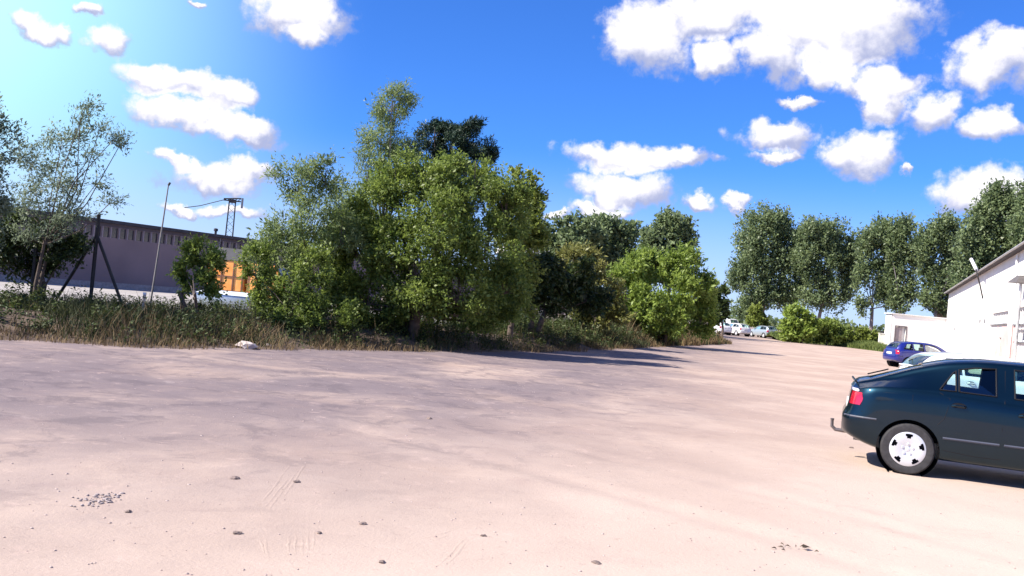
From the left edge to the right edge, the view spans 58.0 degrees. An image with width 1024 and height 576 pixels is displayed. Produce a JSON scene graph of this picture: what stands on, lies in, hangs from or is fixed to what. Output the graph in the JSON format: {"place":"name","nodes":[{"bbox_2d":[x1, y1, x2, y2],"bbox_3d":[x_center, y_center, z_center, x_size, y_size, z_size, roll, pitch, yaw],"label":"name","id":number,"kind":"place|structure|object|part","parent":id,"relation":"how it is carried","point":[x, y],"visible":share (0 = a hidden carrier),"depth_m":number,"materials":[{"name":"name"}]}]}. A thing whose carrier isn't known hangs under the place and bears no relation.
{"place":"outdoors","nodes":[
{"label":"outdoors","id":0,"kind":"place"},
{"bbox_2d":[0,280,441,323],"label":"concrete yard","id":1,"kind":"structure","parent":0,"point":[130,292],"depth_m":53.47,"materials":[{"name":"grey concrete"}]},
{"bbox_2d":[197,290,253,310],"bbox_3d":[-9.953,0.697,33.933,2.932,1.058,1.766,5,-1,6],"label":"trailer","id":2,"kind":"object","parent":1,"relation":"on","point":[236,296],"visible":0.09,"depth_m":33.28,"materials":[{"name":"silver metal"}]},
{"bbox_2d":[207,247,292,300],"bbox_3d":[-11.783,-0.265,42.011,3.470,2.848,2.440,5,-1,4],"label":"orange lorry","id":3,"kind":"object","parent":1,"relation":"on","point":[232,282],"visible":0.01,"depth_m":40.99,"materials":[{"name":"paint"}]},
{"bbox_2d":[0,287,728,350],"bbox_3d":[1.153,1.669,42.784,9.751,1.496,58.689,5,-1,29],"label":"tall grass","id":4,"kind":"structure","parent":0,"point":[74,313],"depth_m":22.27,"materials":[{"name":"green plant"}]},
{"bbox_2d":[0,309,1023,575],"bbox_3d":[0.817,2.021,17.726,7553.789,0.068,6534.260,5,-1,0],"label":"ground","id":5,"kind":"structure","parent":0,"point":[652,471],"depth_m":9.29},
{"bbox_2d":[69,485,127,506],"bbox_3d":[-3.004,1.524,6.741,0.343,0.030,0.831,5,-1,0],"label":"gravel spill","id":6,"kind":"object","parent":5,"relation":"on","point":[107,499],"visible":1,"depth_m":6.63,"materials":[{"name":"grey gravel"}]},
{"bbox_2d":[184,198,243,235],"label":"lattice mast","id":7,"kind":"object","parent":5,"relation":"on","point":[231,200],"visible":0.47,"depth_m":229.63,"materials":[{"name":"black metal"}]},
{"bbox_2d":[233,530,242,534],"bbox_3d":[-1.815,1.618,6.112,0.065,0.021,0.046,5,-1,-15],"label":"earth clod","id":8,"kind":"object","parent":5,"relation":"on","point":[235,532],"visible":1,"depth_m":6.10,"materials":[{"name":"brown soil"}]},
{"bbox_2d":[0,208,481,311],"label":"grey hall","id":9,"kind":"structure","parent":5,"relation":"on","point":[131,250],"depth_m":65.04,"materials":[{"name":"paint"}]},
{"bbox_2d":[86,225,91,234],"bbox_3d":[-28.555,-3.915,62.285,0.020,0.680,0.420,5,-1,35],"label":"window pane","id":10,"kind":"structure","parent":9,"relation":"in","point":[89,227],"depth_m":62.32,"materials":[{"name":"grey glass"}]},
{"bbox_2d":[103,227,108,236],"bbox_3d":[-27.847,-3.836,63.300,0.020,0.680,0.420,5,-1,35],"label":"window pane","id":11,"kind":"structure","parent":9,"relation":"in","point":[106,229],"depth_m":63.32,"materials":[{"name":"grey glass"}]},
{"bbox_2d":[112,228,116,237],"bbox_3d":[-27.493,-3.797,63.807,0.020,0.680,0.420,5,-1,35],"label":"window pane","id":12,"kind":"structure","parent":9,"relation":"in","point":[114,230],"depth_m":63.83,"materials":[{"name":"grey glass"}]},
{"bbox_2d":[120,229,124,238],"bbox_3d":[-27.139,-3.757,64.315,0.020,0.680,0.420,5,-1,35],"label":"window pane","id":13,"kind":"structure","parent":9,"relation":"in","point":[122,234],"depth_m":64.33,"materials":[{"name":"grey glass"}]},
{"bbox_2d":[128,230,132,239],"bbox_3d":[-26.785,-3.718,64.822,0.020,0.680,0.420,5,-1,35],"label":"window pane","id":14,"kind":"structure","parent":9,"relation":"in","point":[130,237],"depth_m":64.83,"materials":[{"name":"grey glass"}]},
{"bbox_2d":[136,231,140,240],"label":"window pane","id":15,"kind":"structure","parent":9,"relation":"in","point":[138,238],"depth_m":65.34,"materials":[{"name":"grey glass"}]},
{"bbox_2d":[144,232,148,241],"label":"window pane","id":16,"kind":"structure","parent":9,"relation":"in","point":[146,238],"depth_m":65.86,"materials":[{"name":"grey glass"}]},
{"bbox_2d":[152,233,156,242],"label":"window pane","id":17,"kind":"structure","parent":9,"relation":"in","point":[154,236],"depth_m":66.37,"materials":[{"name":"grey glass"}]},
{"bbox_2d":[167,235,171,244],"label":"window pane","id":18,"kind":"structure","parent":9,"relation":"in","point":[169,239],"depth_m":67.38,"materials":[{"name":"grey glass"}]},
{"bbox_2d":[174,236,178,244],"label":"window pane","id":19,"kind":"structure","parent":9,"relation":"in","point":[176,237],"depth_m":67.89,"materials":[{"name":"grey glass"}]},
{"bbox_2d":[258,461,306,507],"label":"tyre track","id":20,"kind":"structure","parent":5,"relation":"on","point":[281,487],"depth_m":7.56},
{"bbox_2d":[259,530,315,557],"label":"tyre track","id":21,"kind":"structure","parent":5,"relation":"on","point":[264,546],"depth_m":5.95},
{"bbox_2d":[0,282,731,352],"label":"verge","id":22,"kind":"structure","parent":5,"relation":"on","point":[300,347],"depth_m":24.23,"materials":[{"name":"green plant"}]},
{"bbox_2d":[0,91,36,253],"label":"tree","id":23,"kind":"object","parent":22,"relation":"on","point":[4,203],"visible":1,"depth_m":21.16,"materials":[{"name":"green plant"}]},
{"bbox_2d":[29,224,38,295],"bbox_3d":[-12.025,-0.255,23.191,0.083,2.693,0.083,6,-1,-22],"label":"fence post","id":24,"kind":"object","parent":22,"relation":"on","point":[34,267],"visible":0.46,"depth_m":23.16,"materials":[{"name":"black metal"}]},
{"bbox_2d":[0,204,94,293],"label":"dark left shrub","id":25,"kind":"object","parent":22,"relation":"on","point":[73,246],"visible":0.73,"depth_m":23.32,"materials":[{"name":"green plant"}]},
{"bbox_2d":[2,90,136,295],"bbox_3d":[-11.235,-1.954,23.129,3.560,6.128,2.158,5,-1,0],"label":"airy left tree","id":26,"kind":"object","parent":22,"relation":"on","point":[67,209],"visible":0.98,"depth_m":22.96,"materials":[{"name":"green plant"}]},
{"bbox_2d":[55,215,121,300],"bbox_3d":[-11.026,-0.365,24.110,2.468,3.122,0.346,5,-1,-2],"label":"fence post","id":27,"kind":"object","parent":22,"relation":"on","point":[96,240],"visible":0.52,"depth_m":24.00,"materials":[{"name":"black metal"}]},
{"bbox_2d":[142,292,146,307],"bbox_3d":[-8.983,0.586,22.483,0.068,0.962,0.068,5,-1,-10],"label":"marker stake","id":28,"kind":"object","parent":22,"relation":"on","point":[144,295],"visible":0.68,"depth_m":22.46,"materials":[{"name":"grey wood"}]},
{"bbox_2d":[150,182,170,303],"bbox_3d":[-9.778,-0.811,25.501,0.325,4.280,0.068,5,-1,0],"label":"leaning pole","id":29,"kind":"object","parent":22,"relation":"on","point":[168,184],"visible":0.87,"depth_m":25.49,"materials":[{"name":"black metal"}]},
{"bbox_2d":[165,232,228,315],"bbox_3d":[-8.168,-0.011,23.934,1.572,2.876,1.445,5,-1,30],"label":"green bush","id":30,"kind":"object","parent":22,"relation":"on","point":[212,260],"visible":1,"depth_m":23.84,"materials":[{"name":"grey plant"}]},
{"bbox_2d":[235,341,257,348],"bbox_3d":[-6.242,1.328,21.672,0.552,0.170,0.396,5,-1,-7],"label":"boulder","id":31,"kind":"object","parent":22,"relation":"on","point":[244,344],"visible":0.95,"depth_m":21.55,"materials":[{"name":"stone"}]},
{"bbox_2d":[231,232,363,331],"bbox_3d":[-5.892,0.103,25.368,3.799,3.101,1.734,5,-1,0],"label":"green sapling clump","id":32,"kind":"object","parent":22,"relation":"on","point":[311,309],"visible":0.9,"depth_m":25.34,"materials":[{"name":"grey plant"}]},
{"bbox_2d":[241,145,370,313],"bbox_3d":[-5.983,-1.339,26.885,3.736,6.008,2.494,5,-1,0],"label":"slender willow bush","id":33,"kind":"object","parent":22,"relation":"on","point":[306,172],"visible":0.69,"depth_m":26.79,"materials":[{"name":"green plant"}]},
{"bbox_2d":[0,280,719,350],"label":"broadleaf weeds","id":34,"kind":"object","parent":22,"relation":"on","point":[219,317],"visible":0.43,"depth_m":24.58,"materials":[{"name":"green plant"}]},
{"bbox_2d":[309,75,428,301],"bbox_3d":[-4.879,-2.762,30.534,3.846,9.104,2.930,5,-1,0],"label":"willow tree","id":35,"kind":"object","parent":22,"relation":"on","point":[381,114],"visible":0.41,"depth_m":30.41,"materials":[{"name":"green plant"}]},
{"bbox_2d":[284,137,536,337],"bbox_3d":[-3.103,-1.326,28.683,7.973,6.570,5.100,5,-1,0],"label":"broad leafy tree","id":36,"kind":"object","parent":22,"relation":"on","point":[445,192],"visible":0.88,"depth_m":27.76,"materials":[{"name":"green plant"}]},
{"bbox_2d":[401,114,502,319],"bbox_3d":[-2.553,-2.239,33.974,3.917,8.584,2.997,5,-1,0],"label":"pine tree","id":37,"kind":"object","parent":22,"relation":"on","point":[455,134],"visible":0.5,"depth_m":33.76,"materials":[{"name":"green plant"}]},
{"bbox_2d":[485,163,554,340],"bbox_3d":[0.097,-1.097,33.141,2.548,6.778,2.275,6,-1,-23],"label":"light green tree","id":38,"kind":"object","parent":22,"relation":"on","point":[540,235],"visible":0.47,"depth_m":32.89,"materials":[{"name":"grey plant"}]},
{"bbox_2d":[478,245,616,337],"bbox_3d":[1.320,0.412,36.344,5.648,4.114,3.370,5,-1,-14],"label":"shaded dark tree","id":39,"kind":"object","parent":22,"relation":"on","point":[568,281],"visible":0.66,"depth_m":36.03,"materials":[{"name":"green plant"}]},
{"bbox_2d":[555,240,639,334],"bbox_3d":[3.399,0.259,42.169,5.005,4.954,2.585,5,-1,0],"label":"olive shrub","id":40,"kind":"object","parent":22,"relation":"on","point":[618,307],"visible":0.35,"depth_m":41.55,"materials":[{"name":"green plant"}]},
{"bbox_2d":[602,238,724,344],"bbox_3d":[8.143,0.167,49.724,7.213,6.229,4.697,5,-1,0],"label":"bright green bush","id":41,"kind":"object","parent":22,"relation":"on","point":[663,314],"visible":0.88,"depth_m":49.55,"materials":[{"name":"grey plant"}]},
{"bbox_2d":[426,530,468,564],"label":"tyre track","id":42,"kind":"structure","parent":5,"relation":"on","point":[458,552],"depth_m":6.25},
{"bbox_2d":[0,344,1023,575],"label":"scattered pebbles","id":43,"kind":"object","parent":5,"relation":"on","point":[448,482],"visible":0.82,"depth_m":7.71,"materials":[{"name":"grey stone"}]},
{"bbox_2d":[542,207,612,318],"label":"background tree","id":44,"kind":"object","parent":5,"relation":"on","point":[588,228],"visible":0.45,"depth_m":87.11,"materials":[{"name":"green plant"}]},
{"bbox_2d":[587,209,643,271],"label":"background tree","id":45,"kind":"object","parent":5,"relation":"on","point":[622,237],"visible":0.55,"depth_m":90.77,"materials":[{"name":"green plant"}]},
{"bbox_2d":[632,205,702,291],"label":"background tree","id":46,"kind":"object","parent":5,"relation":"on","point":[669,228],"visible":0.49,"depth_m":89.27,"materials":[{"name":"green plant"}]},
{"bbox_2d":[545,304,884,330],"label":"distant wood","id":47,"kind":"object","parent":5,"relation":"on","point":[774,323],"visible":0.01,"depth_m":324.23,"materials":[{"name":"green plant"}]},
{"bbox_2d":[714,281,731,337],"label":"tree","id":48,"kind":"object","parent":5,"relation":"on","point":[724,311],"visible":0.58,"depth_m":85.56,"materials":[{"name":"green plant"}]},
{"bbox_2d":[714,322,731,334],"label":"parked car","id":49,"kind":"object","parent":5,"relation":"on","point":[727,329],"visible":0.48,"depth_m":104.16,"materials":[{"name":"white paint"}]},
{"bbox_2d":[723,319,738,325],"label":"parked van","id":50,"kind":"object","parent":5,"relation":"on","point":[729,321],"visible":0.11,"depth_m":116.70,"materials":[{"name":"white paint"}]},
{"bbox_2d":[723,323,750,336],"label":"parked car","id":51,"kind":"object","parent":5,"relation":"on","point":[744,329],"visible":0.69,"depth_m":107.31,"materials":[{"name":"white paint"}]},
{"bbox_2d":[744,301,770,336],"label":"roadside bush","id":52,"kind":"object","parent":5,"relation":"on","point":[758,317],"visible":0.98,"depth_m":111.28,"materials":[{"name":"green plant"}]},
{"bbox_2d":[750,325,777,338],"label":"parked car","id":53,"kind":"object","parent":5,"relation":"on","point":[761,330],"visible":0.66,"depth_m":109.14,"materials":[{"name":"silver metal"}]},
{"bbox_2d":[721,198,807,336],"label":"poplar tree","id":54,"kind":"object","parent":5,"relation":"on","point":[756,244],"visible":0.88,"depth_m":117.04,"materials":[{"name":"green plant"}]},
{"bbox_2d":[772,542,818,551],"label":"scattered dry leaves","id":55,"kind":"object","parent":5,"relation":"on","point":[804,546],"visible":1,"depth_m":7.12,"materials":[{"name":"brown plant"}]},
{"bbox_2d":[775,299,822,343],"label":"roadside bush","id":56,"kind":"object","parent":5,"relation":"on","point":[804,325],"visible":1,"depth_m":96.18,"materials":[{"name":"green plant"}]},
{"bbox_2d":[787,213,860,318],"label":"poplar tree","id":57,"kind":"object","parent":5,"relation":"on","point":[817,240],"visible":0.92,"depth_m":114.39,"materials":[{"name":"green plant"}]},
{"bbox_2d":[812,316,850,344],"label":"roadside bush","id":58,"kind":"object","parent":5,"relation":"on","point":[832,331],"visible":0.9,"depth_m":97.49,"materials":[{"name":"green plant"}]},
{"bbox_2d":[766,331,906,351],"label":"grass bank","id":59,"kind":"structure","parent":5,"relation":"on","point":[768,336],"depth_m":100.10,"materials":[{"name":"green plant"}]},
{"bbox_2d":[842,323,877,342],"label":"roadside bush","id":60,"kind":"object","parent":59,"relation":"on","point":[861,333],"visible":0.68,"depth_m":98.06,"materials":[{"name":"green plant"}]},
{"bbox_2d":[849,211,896,330],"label":"poplar tree","id":61,"kind":"object","parent":5,"relation":"on","point":[869,241],"visible":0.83,"depth_m":109.67,"materials":[{"name":"green plant"}]},
{"bbox_2d":[878,333,884,343],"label":"yard wall","id":62,"kind":"structure","parent":5,"relation":"on","point":[881,338],"depth_m":96.49,"materials":[{"name":"paint"}]},
{"bbox_2d":[874,209,923,313],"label":"poplar tree","id":63,"kind":"object","parent":5,"relation":"on","point":[897,247],"visible":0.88,"depth_m":107.67,"materials":[{"name":"green plant"}]},
{"bbox_2d":[883,341,945,366],"bbox_3d":[22.600,3.761,50.695,4.062,1.505,1.924,5,-1,-6],"label":"parked car","id":64,"kind":"object","parent":5,"relation":"on","point":[898,354],"visible":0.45,"depth_m":50.09,"materials":[{"name":"blue paint"}]},
{"bbox_2d":[884,313,946,349],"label":"white annex","id":65,"kind":"object","parent":5,"relation":"on","point":[916,328],"visible":0.66,"depth_m":95.01,"materials":[{"name":"white paint"}]},
{"bbox_2d":[894,325,906,346],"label":"door","id":66,"kind":"structure","parent":65,"relation":"in","point":[898,330],"depth_m":95.07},
{"bbox_2d":[830,358,1023,476],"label":"parked car","id":67,"kind":"object","parent":5,"relation":"on","point":[922,418],"visible":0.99,"depth_m":11.40,"materials":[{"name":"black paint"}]},
{"bbox_3d":[5.105,1.109,12.321,0.620,0.250,0.920,5,-1,20],"label":"rear window","id":68,"kind":"part","parent":67,"relation":"part of","materials":[{"name":"green glass"}]},
{"bbox_3d":[5.414,1.149,11.469,0.204,0.263,0.247,5,-1,20],"label":"side window","id":69,"kind":"part","parent":67,"relation":"part of","materials":[{"name":"green glass"}]},
{"bbox_3d":[6.195,1.204,12.655,0.429,0.347,0.255,5,-1,20],"label":"side window","id":70,"kind":"part","parent":67,"relation":"part of","materials":[{"name":"clear glass"}]},
{"bbox_3d":[5.728,1.143,11.362,0.430,0.344,0.257,5,-1,20],"label":"side window","id":71,"kind":"part","parent":67,"relation":"part of","materials":[{"name":"green glass"}]},
{"bbox_3d":[6.593,1.238,11.042,1.061,0.402,0.248,5,-1,20],"label":"side window","id":72,"kind":"part","parent":67,"relation":"part of","materials":[{"name":"green glass"}]},
{"bbox_2d":[908,204,964,317],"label":"poplar tree","id":73,"kind":"object","parent":5,"relation":"on","point":[934,237],"visible":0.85,"depth_m":103.60,"materials":[{"name":"green plant"}]},
{"bbox_2d":[937,302,946,344],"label":"brick stack","id":74,"kind":"object","parent":5,"relation":"on","point":[938,315],"visible":0.07,"depth_m":104.13,"materials":[{"name":"brick"}]},
{"bbox_2d":[899,352,1023,394],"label":"parked car","id":75,"kind":"object","parent":5,"relation":"on","point":[967,379],"visible":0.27,"depth_m":19.86,"materials":[{"name":"white paint"}]},
{"bbox_2d":[943,176,1020,289],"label":"poplar tree","id":76,"kind":"object","parent":5,"relation":"on","point":[979,239],"visible":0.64,"depth_m":95.32,"materials":[{"name":"green plant"}]},
{"bbox_2d":[944,241,1023,369],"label":"white hall","id":77,"kind":"structure","parent":5,"relation":"on","point":[976,323],"depth_m":57.66,"materials":[{"name":"white paint"}]},
{"bbox_2d":[970,258,982,298],"bbox_3d":[31.125,-0.671,61.790,0.752,2.765,1.776,5,-1,12],"label":"eave tube","id":78,"kind":"object","parent":77,"relation":"attached to","point":[973,264],"visible":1,"depth_m":61.19,"materials":[{"name":"white metal"}]},
{"bbox_2d":[990,312,1007,325],"bbox_3d":[27.810,1.757,52.646,0.271,0.730,7.693,5,-1,22],"label":"window","id":79,"kind":"structure","parent":77,"relation":"in","point":[999,318],"depth_m":52.63,"materials":[{"name":"grey metal"}]},
{"bbox_2d":[1012,308,1023,325],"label":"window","id":80,"kind":"structure","parent":77,"relation":"in","point":[1021,322],"depth_m":45.02,"materials":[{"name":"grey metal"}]},
{"bbox_2d":[1013,330,1023,342],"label":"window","id":81,"kind":"structure","parent":77,"relation":"in","point":[1021,332],"depth_m":44.88,"materials":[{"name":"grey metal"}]},
{"bbox_2d":[998,179,1023,251],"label":"poplar tree","id":82,"kind":"object","parent":5,"relation":"on","point":[1015,224],"visible":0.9,"depth_m":92.11,"materials":[{"name":"green plant"}]},
{"bbox_2d":[1007,275,1023,359],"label":"yard lamp","id":83,"kind":"object","parent":5,"relation":"on","point":[1019,280],"visible":0.72,"depth_m":43.95,"materials":[{"name":"white metal"}]},
{"bbox_2d":[0,0,1023,328],"label":"sky","id":84,"kind":"structure","parent":0,"point":[706,110],"materials":[{"name":"blue"}]}
]}

